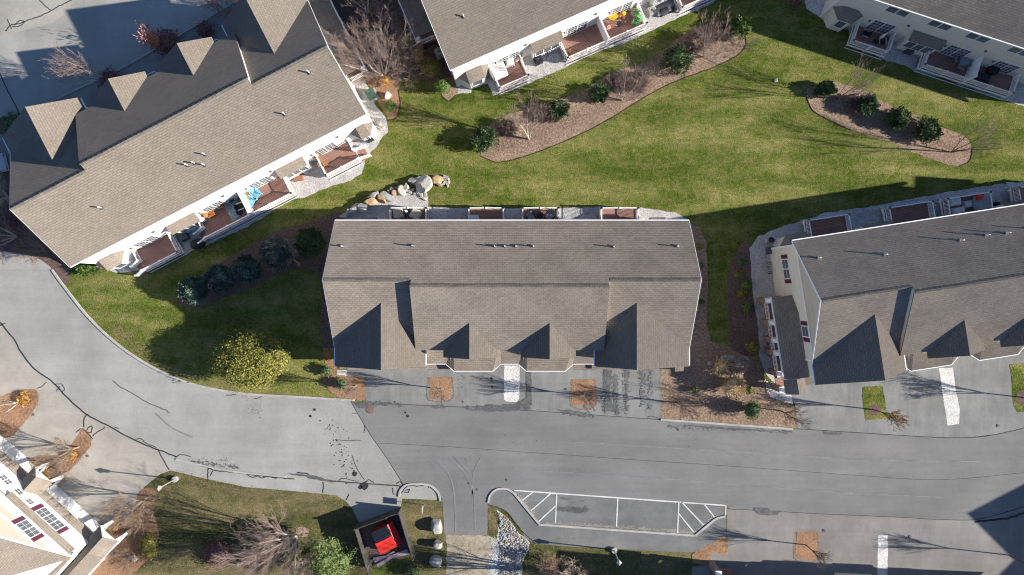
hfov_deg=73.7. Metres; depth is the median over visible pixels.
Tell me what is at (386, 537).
dumpster
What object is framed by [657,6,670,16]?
gas grill
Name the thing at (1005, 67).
glass door
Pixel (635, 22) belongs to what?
chair
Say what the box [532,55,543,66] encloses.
air conditioner
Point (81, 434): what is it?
mulch bed
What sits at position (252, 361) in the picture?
tree
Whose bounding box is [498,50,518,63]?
glass door
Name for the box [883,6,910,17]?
window
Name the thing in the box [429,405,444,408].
wet stain
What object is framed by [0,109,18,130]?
shrub
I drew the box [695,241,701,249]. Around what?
shrub
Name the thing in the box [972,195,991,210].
covered table
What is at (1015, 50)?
window
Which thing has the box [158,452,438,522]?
side walk
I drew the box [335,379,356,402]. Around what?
bare tree
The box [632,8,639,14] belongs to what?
chair
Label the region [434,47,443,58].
air conditioner
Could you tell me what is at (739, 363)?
bare shrub
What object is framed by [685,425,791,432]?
wet stain
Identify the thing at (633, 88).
birch tree
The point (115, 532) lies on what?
shrub
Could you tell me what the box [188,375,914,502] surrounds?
oil spots
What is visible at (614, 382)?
wet flecks
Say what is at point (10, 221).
shrub
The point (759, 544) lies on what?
driveway
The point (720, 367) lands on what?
ornamental grass
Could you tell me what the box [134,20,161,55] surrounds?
red maple
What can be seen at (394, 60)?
bare tree
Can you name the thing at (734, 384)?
ornamental grass
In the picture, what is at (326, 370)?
shrub
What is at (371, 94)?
utility box
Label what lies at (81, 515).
garage door
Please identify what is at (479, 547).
tan court patch
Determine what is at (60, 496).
garage door
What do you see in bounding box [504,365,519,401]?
gravel path
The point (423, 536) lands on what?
dry grass corner
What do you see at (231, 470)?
kerb
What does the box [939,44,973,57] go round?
glass door
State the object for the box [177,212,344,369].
mulch bed
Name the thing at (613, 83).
bare shrub
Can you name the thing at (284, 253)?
spruce
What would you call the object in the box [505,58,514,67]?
covered chair
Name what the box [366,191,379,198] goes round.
boulder
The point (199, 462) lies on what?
wet flecks
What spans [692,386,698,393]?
shrub
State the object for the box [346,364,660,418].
driveway
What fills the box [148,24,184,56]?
shrub
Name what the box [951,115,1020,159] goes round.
bare tree
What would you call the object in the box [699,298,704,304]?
shrub
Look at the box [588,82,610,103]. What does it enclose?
yew shrub
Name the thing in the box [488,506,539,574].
dry grass slope
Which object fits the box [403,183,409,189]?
boulder
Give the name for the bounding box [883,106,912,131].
yew shrub
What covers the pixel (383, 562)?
board
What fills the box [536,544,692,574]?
dry grass slope
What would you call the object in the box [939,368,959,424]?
gravel path
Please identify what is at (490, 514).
worn grass
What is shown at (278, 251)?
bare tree
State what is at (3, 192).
bare shrub
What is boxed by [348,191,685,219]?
gravel strip
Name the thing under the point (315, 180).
gravel strip
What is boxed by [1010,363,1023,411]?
grass island
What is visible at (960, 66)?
chair
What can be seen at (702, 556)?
mulch mound
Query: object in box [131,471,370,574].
dry grass verge
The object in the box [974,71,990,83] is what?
covered furniture
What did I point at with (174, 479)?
street lamp
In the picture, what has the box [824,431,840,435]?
wet stain
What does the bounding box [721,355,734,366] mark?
transformer box
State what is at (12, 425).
mulch bed
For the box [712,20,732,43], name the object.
bare shrub
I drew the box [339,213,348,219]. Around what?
boulder
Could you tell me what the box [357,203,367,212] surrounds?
boulder
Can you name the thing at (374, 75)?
bare shrub
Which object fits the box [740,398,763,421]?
shrub
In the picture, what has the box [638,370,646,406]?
wet flecks
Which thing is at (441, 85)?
shrub
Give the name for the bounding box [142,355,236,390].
worn grass
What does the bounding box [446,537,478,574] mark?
leaf litter
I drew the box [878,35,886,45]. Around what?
chair
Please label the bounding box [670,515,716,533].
silt
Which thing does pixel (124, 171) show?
townhouse row
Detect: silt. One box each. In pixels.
[513,492,534,515]
[543,521,681,532]
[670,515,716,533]
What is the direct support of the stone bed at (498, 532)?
on the dry grass slope at (531, 557)
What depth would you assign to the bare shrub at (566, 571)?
68.69 m
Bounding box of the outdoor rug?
[224,199,244,220]
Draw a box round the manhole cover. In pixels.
[366,406,373,413]
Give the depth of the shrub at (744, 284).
69.23 m
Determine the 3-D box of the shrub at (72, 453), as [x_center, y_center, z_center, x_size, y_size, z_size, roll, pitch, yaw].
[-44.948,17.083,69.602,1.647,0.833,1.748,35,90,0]
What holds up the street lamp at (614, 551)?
on the dry grass slope at (597, 561)
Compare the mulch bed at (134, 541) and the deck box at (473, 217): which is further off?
the mulch bed at (134, 541)
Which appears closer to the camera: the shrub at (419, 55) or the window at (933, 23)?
the window at (933, 23)
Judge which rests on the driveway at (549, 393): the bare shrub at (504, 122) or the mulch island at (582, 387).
the mulch island at (582, 387)
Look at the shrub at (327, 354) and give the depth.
69.69 m
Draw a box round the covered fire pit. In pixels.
[190,238,205,248]
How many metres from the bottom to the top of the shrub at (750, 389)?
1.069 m
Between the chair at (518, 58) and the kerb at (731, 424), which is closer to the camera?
the chair at (518, 58)
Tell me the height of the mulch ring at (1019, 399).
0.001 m
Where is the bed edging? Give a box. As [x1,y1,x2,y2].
[87,36,972,543]
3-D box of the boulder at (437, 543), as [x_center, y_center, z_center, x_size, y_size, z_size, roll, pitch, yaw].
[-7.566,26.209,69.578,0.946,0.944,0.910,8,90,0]
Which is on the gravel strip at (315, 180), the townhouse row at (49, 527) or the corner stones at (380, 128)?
the corner stones at (380, 128)
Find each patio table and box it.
[489,62,507,81]
[957,56,969,65]
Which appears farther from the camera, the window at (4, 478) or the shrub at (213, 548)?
the shrub at (213, 548)
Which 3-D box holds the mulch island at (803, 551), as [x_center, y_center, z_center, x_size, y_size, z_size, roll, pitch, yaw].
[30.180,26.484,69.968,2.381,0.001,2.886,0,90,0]
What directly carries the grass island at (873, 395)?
on the driveway at (984, 392)
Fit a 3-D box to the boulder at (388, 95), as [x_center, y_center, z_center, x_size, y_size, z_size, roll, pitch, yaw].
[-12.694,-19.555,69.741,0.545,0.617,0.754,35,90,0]
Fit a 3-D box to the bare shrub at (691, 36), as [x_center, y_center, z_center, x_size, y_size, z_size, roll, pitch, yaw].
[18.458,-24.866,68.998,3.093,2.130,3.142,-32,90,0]
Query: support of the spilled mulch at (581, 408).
on the driveway at (549, 393)
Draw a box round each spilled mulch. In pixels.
[426,377,454,402]
[569,380,597,409]
[793,532,819,562]
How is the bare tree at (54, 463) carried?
on the mulch bed at (81, 434)
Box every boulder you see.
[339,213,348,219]
[345,208,357,216]
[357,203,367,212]
[364,197,378,204]
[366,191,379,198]
[377,194,385,202]
[380,191,391,201]
[385,91,391,98]
[391,190,397,195]
[397,185,406,195]
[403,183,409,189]
[408,177,415,184]
[415,175,432,192]
[429,555,441,567]
[431,519,441,533]
[432,175,442,184]
[433,539,442,549]
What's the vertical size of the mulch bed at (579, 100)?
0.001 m
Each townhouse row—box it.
[0,435,132,574]
[2,0,375,276]
[322,207,701,371]
[398,0,713,94]
[708,561,870,574]
[756,185,1023,394]
[820,0,1023,99]
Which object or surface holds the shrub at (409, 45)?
on the mulch bed at (347, 9)
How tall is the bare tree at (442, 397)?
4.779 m
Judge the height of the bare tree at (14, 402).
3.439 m
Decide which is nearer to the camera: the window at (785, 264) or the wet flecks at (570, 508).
the window at (785, 264)
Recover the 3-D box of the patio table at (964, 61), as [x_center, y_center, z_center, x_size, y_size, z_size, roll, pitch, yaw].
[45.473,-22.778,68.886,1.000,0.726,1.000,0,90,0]
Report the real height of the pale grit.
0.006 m
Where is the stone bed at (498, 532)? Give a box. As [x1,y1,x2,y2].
[497,509,528,574]
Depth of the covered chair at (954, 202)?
68.55 m
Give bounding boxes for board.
[373,552,409,559]
[374,551,394,563]
[377,557,389,566]
[387,549,407,558]
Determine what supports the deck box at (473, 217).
on the townhouse row at (491, 289)
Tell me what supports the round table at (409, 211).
on the townhouse row at (491, 289)
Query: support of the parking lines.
on the parking bay
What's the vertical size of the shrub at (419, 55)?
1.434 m
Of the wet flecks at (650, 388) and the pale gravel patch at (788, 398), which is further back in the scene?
the pale gravel patch at (788, 398)
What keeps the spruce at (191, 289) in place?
on the mulch bed at (325, 223)
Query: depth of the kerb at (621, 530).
69.88 m
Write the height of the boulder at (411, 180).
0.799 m
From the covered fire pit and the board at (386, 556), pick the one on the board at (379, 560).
the board at (386, 556)
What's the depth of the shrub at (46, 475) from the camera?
69.33 m
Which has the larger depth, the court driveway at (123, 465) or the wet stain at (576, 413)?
the court driveway at (123, 465)
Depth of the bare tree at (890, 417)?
65.64 m
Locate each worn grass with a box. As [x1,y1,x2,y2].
[110,322,144,356]
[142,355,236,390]
[175,470,335,502]
[404,500,438,514]
[486,509,498,531]
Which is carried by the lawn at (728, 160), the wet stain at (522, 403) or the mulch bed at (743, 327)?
the mulch bed at (743, 327)
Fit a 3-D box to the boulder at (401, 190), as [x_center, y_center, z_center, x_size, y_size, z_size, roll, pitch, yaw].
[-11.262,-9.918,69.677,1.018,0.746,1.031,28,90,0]
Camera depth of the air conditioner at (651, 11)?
69.25 m
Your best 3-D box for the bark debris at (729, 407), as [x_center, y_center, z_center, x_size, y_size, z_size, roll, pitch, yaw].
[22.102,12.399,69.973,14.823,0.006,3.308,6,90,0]
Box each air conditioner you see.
[177,232,191,242]
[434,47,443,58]
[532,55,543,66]
[645,5,656,18]
[764,246,774,254]
[902,48,914,55]
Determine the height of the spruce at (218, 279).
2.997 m
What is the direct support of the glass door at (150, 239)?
in the townhouse row at (124, 171)
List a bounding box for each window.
[0,474,13,485]
[11,516,44,541]
[13,487,24,495]
[24,498,34,505]
[31,503,68,533]
[781,254,791,282]
[800,321,809,341]
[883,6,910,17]
[926,20,952,30]
[963,32,991,43]
[1005,46,1023,56]
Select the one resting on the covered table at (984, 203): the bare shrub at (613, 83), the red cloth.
the red cloth
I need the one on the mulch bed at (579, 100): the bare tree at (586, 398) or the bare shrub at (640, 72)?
the bare shrub at (640, 72)
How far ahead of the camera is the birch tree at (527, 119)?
64.28 m
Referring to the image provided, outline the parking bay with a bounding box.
[515,491,724,533]
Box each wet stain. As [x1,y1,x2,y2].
[289,473,334,482]
[353,402,399,407]
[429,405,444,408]
[463,397,531,411]
[526,371,531,404]
[557,506,586,512]
[561,409,595,416]
[604,370,614,412]
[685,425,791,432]
[755,507,778,515]
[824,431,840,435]
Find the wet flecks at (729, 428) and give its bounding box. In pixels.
[667,422,787,433]
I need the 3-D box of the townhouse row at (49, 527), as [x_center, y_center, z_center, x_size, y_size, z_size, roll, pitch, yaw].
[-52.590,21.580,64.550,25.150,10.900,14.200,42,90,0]
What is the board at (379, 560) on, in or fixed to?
in the dumpster enclosure
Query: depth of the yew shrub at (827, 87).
68.96 m
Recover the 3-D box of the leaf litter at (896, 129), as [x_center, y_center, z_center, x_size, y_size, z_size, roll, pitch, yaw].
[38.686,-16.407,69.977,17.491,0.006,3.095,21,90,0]
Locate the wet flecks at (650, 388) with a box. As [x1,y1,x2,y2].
[645,369,655,410]
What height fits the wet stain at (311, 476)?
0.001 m
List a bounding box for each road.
[0,0,233,116]
[0,251,401,485]
[351,401,1023,534]
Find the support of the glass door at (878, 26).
in the townhouse row at (937, 36)
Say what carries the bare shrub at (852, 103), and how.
on the mulch bed at (837, 113)
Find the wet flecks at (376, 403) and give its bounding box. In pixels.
[352,400,404,406]
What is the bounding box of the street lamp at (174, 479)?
[156,476,178,490]
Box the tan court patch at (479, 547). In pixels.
[445,534,497,574]
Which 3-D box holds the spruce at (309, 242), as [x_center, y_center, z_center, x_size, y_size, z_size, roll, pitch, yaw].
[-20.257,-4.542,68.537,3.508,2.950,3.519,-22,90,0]
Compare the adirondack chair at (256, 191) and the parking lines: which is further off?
the parking lines
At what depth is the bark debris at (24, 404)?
69.96 m
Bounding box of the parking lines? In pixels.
[514,490,726,532]
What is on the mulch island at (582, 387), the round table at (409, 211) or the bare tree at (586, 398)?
the bare tree at (586, 398)
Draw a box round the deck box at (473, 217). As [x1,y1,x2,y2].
[469,215,478,219]
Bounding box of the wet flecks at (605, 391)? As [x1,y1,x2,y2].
[601,369,610,412]
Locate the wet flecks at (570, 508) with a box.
[555,505,589,512]
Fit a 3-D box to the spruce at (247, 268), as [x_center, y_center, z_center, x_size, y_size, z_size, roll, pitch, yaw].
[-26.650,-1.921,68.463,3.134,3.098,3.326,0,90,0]
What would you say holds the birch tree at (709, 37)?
on the mulch bed at (579, 100)
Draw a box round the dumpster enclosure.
[353,507,415,574]
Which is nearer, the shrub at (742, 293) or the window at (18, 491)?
the window at (18, 491)
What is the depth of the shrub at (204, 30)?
69.08 m
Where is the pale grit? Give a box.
[484,538,504,574]
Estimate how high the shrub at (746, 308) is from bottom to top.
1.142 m
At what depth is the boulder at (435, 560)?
69.19 m
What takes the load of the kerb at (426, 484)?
on the side walk at (371, 501)
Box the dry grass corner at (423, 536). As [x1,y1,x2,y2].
[398,499,446,574]
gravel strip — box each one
[96,78,388,272]
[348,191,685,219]
[457,0,714,95]
[749,182,1022,381]
[806,0,1023,105]
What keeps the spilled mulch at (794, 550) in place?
on the mulch island at (803, 551)
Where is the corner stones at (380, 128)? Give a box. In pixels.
[374,119,382,130]
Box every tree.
[0,212,17,264]
[0,396,16,418]
[24,435,84,480]
[41,39,101,90]
[93,487,159,535]
[197,504,320,574]
[206,324,292,395]
[265,239,300,271]
[287,533,356,574]
[314,0,386,32]
[329,0,424,89]
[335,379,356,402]
[363,13,437,95]
[430,386,447,402]
[497,89,555,139]
[580,392,601,413]
[605,55,661,102]
[676,401,698,419]
[696,4,759,70]
[779,404,813,428]
[805,544,833,572]
[836,54,885,99]
[873,408,909,431]
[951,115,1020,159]
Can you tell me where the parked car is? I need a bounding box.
[0,153,9,173]
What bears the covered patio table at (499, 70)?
on the townhouse row at (476, 39)
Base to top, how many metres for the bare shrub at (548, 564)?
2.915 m
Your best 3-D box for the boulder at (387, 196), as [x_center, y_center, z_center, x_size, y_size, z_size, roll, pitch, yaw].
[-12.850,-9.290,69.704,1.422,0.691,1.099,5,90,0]
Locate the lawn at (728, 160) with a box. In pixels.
[58,0,1023,574]
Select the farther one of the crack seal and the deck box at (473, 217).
the crack seal
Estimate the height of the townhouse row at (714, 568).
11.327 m
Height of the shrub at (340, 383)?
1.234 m
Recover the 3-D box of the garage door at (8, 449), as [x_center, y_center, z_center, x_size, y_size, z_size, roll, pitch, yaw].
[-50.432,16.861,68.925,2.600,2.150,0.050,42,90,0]
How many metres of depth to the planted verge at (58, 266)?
69.99 m
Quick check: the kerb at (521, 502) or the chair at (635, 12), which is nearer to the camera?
the chair at (635, 12)
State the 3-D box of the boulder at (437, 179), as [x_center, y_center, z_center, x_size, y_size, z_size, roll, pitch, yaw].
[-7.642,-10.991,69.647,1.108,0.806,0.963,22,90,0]
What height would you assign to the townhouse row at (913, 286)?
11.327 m
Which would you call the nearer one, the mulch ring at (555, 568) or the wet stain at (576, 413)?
the wet stain at (576, 413)
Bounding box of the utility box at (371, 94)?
[364,87,378,102]
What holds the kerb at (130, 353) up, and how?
on the lawn at (728, 160)
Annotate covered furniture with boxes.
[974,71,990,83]
[985,66,999,75]
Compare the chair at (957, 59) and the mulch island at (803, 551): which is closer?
the chair at (957, 59)
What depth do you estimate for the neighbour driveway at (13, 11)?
69.97 m
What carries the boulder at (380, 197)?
on the lawn at (728, 160)
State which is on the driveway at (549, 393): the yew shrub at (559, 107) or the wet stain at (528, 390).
the wet stain at (528, 390)
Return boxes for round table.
[403,208,410,214]
[537,213,542,218]
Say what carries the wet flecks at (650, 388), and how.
on the driveway at (549, 393)
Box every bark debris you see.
[0,389,41,417]
[64,436,87,470]
[485,51,710,156]
[667,394,792,423]
[808,96,960,155]
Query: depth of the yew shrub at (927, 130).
68.80 m
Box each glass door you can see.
[131,235,162,246]
[200,200,228,212]
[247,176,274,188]
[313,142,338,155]
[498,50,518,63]
[566,19,588,36]
[610,0,633,15]
[864,19,896,33]
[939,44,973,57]
[985,60,1021,73]
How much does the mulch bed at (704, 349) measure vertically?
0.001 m
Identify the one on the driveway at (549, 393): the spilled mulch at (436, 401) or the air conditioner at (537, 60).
the spilled mulch at (436, 401)
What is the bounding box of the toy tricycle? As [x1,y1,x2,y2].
[617,11,625,18]
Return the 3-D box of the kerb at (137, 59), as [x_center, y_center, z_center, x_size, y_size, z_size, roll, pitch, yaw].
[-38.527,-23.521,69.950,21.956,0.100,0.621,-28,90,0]
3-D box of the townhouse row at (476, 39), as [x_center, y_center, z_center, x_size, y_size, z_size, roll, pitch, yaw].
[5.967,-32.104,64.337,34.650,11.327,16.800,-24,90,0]
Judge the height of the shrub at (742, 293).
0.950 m
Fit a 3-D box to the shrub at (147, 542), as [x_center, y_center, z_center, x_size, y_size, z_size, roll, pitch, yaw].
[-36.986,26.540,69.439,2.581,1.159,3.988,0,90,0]
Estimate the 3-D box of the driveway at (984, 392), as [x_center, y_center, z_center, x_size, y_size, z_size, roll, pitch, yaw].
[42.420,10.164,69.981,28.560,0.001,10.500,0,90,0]
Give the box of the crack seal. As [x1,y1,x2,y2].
[0,0,1023,522]
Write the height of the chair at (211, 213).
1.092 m
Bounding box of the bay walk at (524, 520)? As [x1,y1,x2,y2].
[488,490,726,551]
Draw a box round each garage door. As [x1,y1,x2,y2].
[0,443,28,464]
[51,490,78,510]
[73,509,99,529]
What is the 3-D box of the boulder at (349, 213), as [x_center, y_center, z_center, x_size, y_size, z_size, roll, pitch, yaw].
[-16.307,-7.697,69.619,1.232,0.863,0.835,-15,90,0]
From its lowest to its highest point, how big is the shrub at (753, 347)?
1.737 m
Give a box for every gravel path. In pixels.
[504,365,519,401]
[877,535,887,574]
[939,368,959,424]
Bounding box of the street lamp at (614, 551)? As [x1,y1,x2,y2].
[611,547,621,565]
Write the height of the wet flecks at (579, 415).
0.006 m
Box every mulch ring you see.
[297,526,308,537]
[540,557,558,574]
[868,404,880,414]
[1016,390,1023,404]
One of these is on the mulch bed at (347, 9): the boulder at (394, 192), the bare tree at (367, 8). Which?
the bare tree at (367, 8)
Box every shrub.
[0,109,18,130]
[0,177,9,206]
[0,213,18,232]
[5,227,48,269]
[16,390,31,407]
[41,469,55,479]
[63,447,78,462]
[75,263,100,276]
[95,64,121,87]
[99,545,137,574]
[106,524,120,535]
[137,529,159,565]
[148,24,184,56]
[193,18,214,37]
[199,0,237,24]
[201,538,233,570]
[320,364,332,377]
[321,349,332,360]
[335,377,348,389]
[363,63,385,85]
[377,73,391,86]
[383,99,397,112]
[402,30,416,48]
[404,562,423,574]
[412,46,425,61]
[419,57,442,78]
[434,77,450,93]
[468,124,499,152]
[495,116,518,139]
[533,551,567,574]
[542,109,558,124]
[546,96,570,122]
[558,556,588,574]
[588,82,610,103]
[604,74,617,89]
[623,66,647,93]
[660,42,696,78]
[681,26,711,55]
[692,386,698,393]
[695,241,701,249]
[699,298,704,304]
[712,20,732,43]
[727,13,752,42]
[734,270,743,279]
[736,257,744,265]
[736,288,746,299]
[740,279,752,290]
[740,303,753,313]
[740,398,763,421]
[745,341,761,354]
[745,384,754,394]
[787,0,801,8]
[813,79,838,98]
[847,95,862,114]
[857,94,881,116]
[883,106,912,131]
[915,114,943,145]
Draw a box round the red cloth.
[975,194,983,199]
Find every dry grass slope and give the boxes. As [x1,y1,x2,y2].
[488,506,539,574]
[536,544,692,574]
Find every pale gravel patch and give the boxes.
[337,370,346,374]
[765,382,793,403]
[1006,182,1023,187]
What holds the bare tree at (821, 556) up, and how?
on the mulch island at (803, 551)
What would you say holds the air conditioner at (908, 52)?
on the gravel strip at (894, 55)
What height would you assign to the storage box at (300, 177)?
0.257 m
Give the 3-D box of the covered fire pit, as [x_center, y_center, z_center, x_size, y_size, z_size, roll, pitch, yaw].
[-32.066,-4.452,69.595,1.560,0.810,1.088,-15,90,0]
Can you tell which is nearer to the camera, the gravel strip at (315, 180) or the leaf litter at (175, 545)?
the leaf litter at (175, 545)
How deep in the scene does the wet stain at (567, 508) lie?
69.95 m
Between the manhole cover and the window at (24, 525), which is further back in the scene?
the manhole cover
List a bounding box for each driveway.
[0,0,74,38]
[0,134,9,178]
[0,324,169,528]
[54,0,238,107]
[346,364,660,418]
[692,506,1023,574]
[791,352,1023,437]
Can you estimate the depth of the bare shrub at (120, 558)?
68.14 m
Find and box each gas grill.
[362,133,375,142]
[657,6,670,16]
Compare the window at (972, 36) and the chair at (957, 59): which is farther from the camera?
the chair at (957, 59)
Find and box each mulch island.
[429,377,451,398]
[572,379,594,405]
[795,532,817,559]
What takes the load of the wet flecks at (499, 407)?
on the road at (971, 496)
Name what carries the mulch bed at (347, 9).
on the lawn at (728, 160)
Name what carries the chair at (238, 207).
on the outdoor rug
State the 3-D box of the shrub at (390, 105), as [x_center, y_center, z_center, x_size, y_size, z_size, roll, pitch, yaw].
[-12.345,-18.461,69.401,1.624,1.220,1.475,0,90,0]
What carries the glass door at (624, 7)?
in the townhouse row at (476, 39)
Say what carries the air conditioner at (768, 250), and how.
on the gravel strip at (762, 280)
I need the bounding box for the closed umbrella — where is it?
[873,33,887,43]
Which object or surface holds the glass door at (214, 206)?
in the townhouse row at (124, 171)
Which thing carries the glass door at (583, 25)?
in the townhouse row at (476, 39)
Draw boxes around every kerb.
[47,4,228,102]
[51,269,354,400]
[176,458,286,477]
[398,483,440,500]
[487,487,539,524]
[539,523,694,536]
[661,418,792,429]
[695,515,725,535]
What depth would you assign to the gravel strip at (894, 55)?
69.99 m
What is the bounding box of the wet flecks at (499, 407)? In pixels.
[467,404,528,410]
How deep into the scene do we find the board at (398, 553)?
69.75 m
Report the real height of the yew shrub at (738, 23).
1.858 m
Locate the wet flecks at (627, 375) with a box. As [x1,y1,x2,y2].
[622,369,630,414]
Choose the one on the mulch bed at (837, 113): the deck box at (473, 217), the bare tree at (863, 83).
the bare tree at (863, 83)
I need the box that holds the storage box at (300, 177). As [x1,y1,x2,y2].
[293,174,304,181]
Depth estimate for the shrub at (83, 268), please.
69.27 m
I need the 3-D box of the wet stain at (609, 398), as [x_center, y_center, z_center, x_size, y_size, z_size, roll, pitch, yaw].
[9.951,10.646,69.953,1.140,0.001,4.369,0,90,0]
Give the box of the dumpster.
[371,520,401,554]
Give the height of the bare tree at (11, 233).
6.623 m
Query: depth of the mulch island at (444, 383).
69.97 m
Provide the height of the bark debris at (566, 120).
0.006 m
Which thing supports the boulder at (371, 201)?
on the lawn at (728, 160)
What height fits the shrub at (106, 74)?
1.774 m
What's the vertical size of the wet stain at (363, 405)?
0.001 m
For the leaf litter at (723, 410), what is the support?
on the mulch bed at (704, 349)
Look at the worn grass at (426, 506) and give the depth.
69.98 m
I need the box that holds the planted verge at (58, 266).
[0,117,70,285]
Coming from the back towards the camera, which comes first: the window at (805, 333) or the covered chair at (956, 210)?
the covered chair at (956, 210)
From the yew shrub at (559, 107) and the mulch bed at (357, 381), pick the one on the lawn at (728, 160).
the mulch bed at (357, 381)
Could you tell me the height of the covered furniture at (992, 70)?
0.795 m
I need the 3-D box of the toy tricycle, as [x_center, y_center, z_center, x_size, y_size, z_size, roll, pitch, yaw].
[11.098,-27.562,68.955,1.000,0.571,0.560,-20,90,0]
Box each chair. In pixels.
[202,210,215,217]
[233,202,244,210]
[243,194,256,206]
[247,187,262,199]
[393,208,404,218]
[409,208,422,219]
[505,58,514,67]
[513,52,523,61]
[526,211,536,219]
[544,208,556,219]
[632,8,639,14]
[632,16,639,24]
[859,29,872,38]
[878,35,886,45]
[947,196,960,206]
[951,206,964,213]
[953,55,960,63]
[956,63,966,70]
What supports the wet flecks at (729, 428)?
on the road at (971, 496)
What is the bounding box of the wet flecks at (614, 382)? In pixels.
[610,374,622,414]
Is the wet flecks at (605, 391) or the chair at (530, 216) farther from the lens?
the wet flecks at (605, 391)
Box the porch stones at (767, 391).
[764,380,787,402]
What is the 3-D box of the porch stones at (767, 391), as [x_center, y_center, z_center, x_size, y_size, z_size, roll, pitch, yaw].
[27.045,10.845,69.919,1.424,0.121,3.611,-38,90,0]
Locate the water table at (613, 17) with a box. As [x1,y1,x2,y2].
[608,13,617,19]
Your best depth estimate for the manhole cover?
69.94 m
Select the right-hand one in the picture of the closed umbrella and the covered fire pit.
the closed umbrella
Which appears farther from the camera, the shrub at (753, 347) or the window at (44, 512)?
the shrub at (753, 347)
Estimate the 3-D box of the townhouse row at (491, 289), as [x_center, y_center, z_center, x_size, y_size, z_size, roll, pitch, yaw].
[0.750,0.017,64.337,34.400,11.327,16.434,0,90,0]
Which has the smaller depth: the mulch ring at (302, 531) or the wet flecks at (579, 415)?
the wet flecks at (579, 415)
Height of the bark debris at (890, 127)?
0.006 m
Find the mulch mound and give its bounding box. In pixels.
[691,536,728,564]
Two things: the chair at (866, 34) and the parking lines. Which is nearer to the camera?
the chair at (866, 34)
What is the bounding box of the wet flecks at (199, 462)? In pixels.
[191,460,238,468]
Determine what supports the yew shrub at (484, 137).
on the mulch bed at (579, 100)
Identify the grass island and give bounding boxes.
[862,386,886,419]
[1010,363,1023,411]
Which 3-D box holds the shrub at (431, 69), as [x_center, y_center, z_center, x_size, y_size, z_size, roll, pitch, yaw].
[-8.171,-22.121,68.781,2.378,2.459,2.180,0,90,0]
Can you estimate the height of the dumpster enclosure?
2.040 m
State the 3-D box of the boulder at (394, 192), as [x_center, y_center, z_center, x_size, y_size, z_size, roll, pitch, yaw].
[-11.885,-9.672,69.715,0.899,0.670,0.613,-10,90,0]
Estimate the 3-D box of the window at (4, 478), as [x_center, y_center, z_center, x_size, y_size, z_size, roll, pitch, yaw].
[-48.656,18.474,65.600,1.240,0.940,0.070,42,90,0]
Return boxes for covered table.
[962,200,972,207]
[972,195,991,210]
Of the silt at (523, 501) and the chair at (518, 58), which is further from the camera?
the silt at (523, 501)
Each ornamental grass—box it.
[708,357,732,378]
[720,373,747,397]
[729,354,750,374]
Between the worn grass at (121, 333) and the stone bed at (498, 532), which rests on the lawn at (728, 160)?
the worn grass at (121, 333)
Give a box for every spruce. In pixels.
[176,275,210,305]
[204,263,236,295]
[231,252,262,283]
[258,234,294,273]
[292,225,328,258]
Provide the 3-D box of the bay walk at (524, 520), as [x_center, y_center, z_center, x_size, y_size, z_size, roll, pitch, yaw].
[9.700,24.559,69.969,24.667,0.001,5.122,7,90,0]
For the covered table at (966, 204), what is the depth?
68.85 m
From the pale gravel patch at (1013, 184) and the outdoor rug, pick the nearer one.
the outdoor rug
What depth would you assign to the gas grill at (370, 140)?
69.19 m
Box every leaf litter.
[97,507,157,574]
[149,507,215,574]
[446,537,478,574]
[516,54,699,145]
[664,391,801,424]
[817,95,960,161]
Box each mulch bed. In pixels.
[0,389,38,438]
[28,430,91,471]
[91,489,158,574]
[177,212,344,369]
[321,347,365,399]
[332,0,458,98]
[368,75,399,118]
[442,77,458,99]
[479,21,744,161]
[661,223,797,427]
[727,240,759,355]
[805,83,971,165]
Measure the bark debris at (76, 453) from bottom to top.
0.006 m
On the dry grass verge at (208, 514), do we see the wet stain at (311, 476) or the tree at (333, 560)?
the tree at (333, 560)
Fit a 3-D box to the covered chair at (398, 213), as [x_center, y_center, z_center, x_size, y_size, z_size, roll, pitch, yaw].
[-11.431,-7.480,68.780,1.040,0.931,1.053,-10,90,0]
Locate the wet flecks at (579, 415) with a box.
[560,411,594,417]
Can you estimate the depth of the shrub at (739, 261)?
69.38 m
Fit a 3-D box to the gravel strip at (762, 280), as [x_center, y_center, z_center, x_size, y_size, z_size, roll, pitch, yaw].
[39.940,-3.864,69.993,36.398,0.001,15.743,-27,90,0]
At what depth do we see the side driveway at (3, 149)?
69.98 m
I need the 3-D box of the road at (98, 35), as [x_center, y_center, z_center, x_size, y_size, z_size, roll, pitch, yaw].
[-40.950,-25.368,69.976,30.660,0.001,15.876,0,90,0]
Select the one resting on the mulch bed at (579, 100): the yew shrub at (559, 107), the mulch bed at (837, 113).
the yew shrub at (559, 107)
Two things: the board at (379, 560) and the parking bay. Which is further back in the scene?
the parking bay
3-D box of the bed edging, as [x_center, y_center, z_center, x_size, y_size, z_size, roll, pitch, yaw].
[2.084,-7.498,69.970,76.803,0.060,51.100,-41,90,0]
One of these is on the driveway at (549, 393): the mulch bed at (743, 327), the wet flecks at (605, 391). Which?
the wet flecks at (605, 391)
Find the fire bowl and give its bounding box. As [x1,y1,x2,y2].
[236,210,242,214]

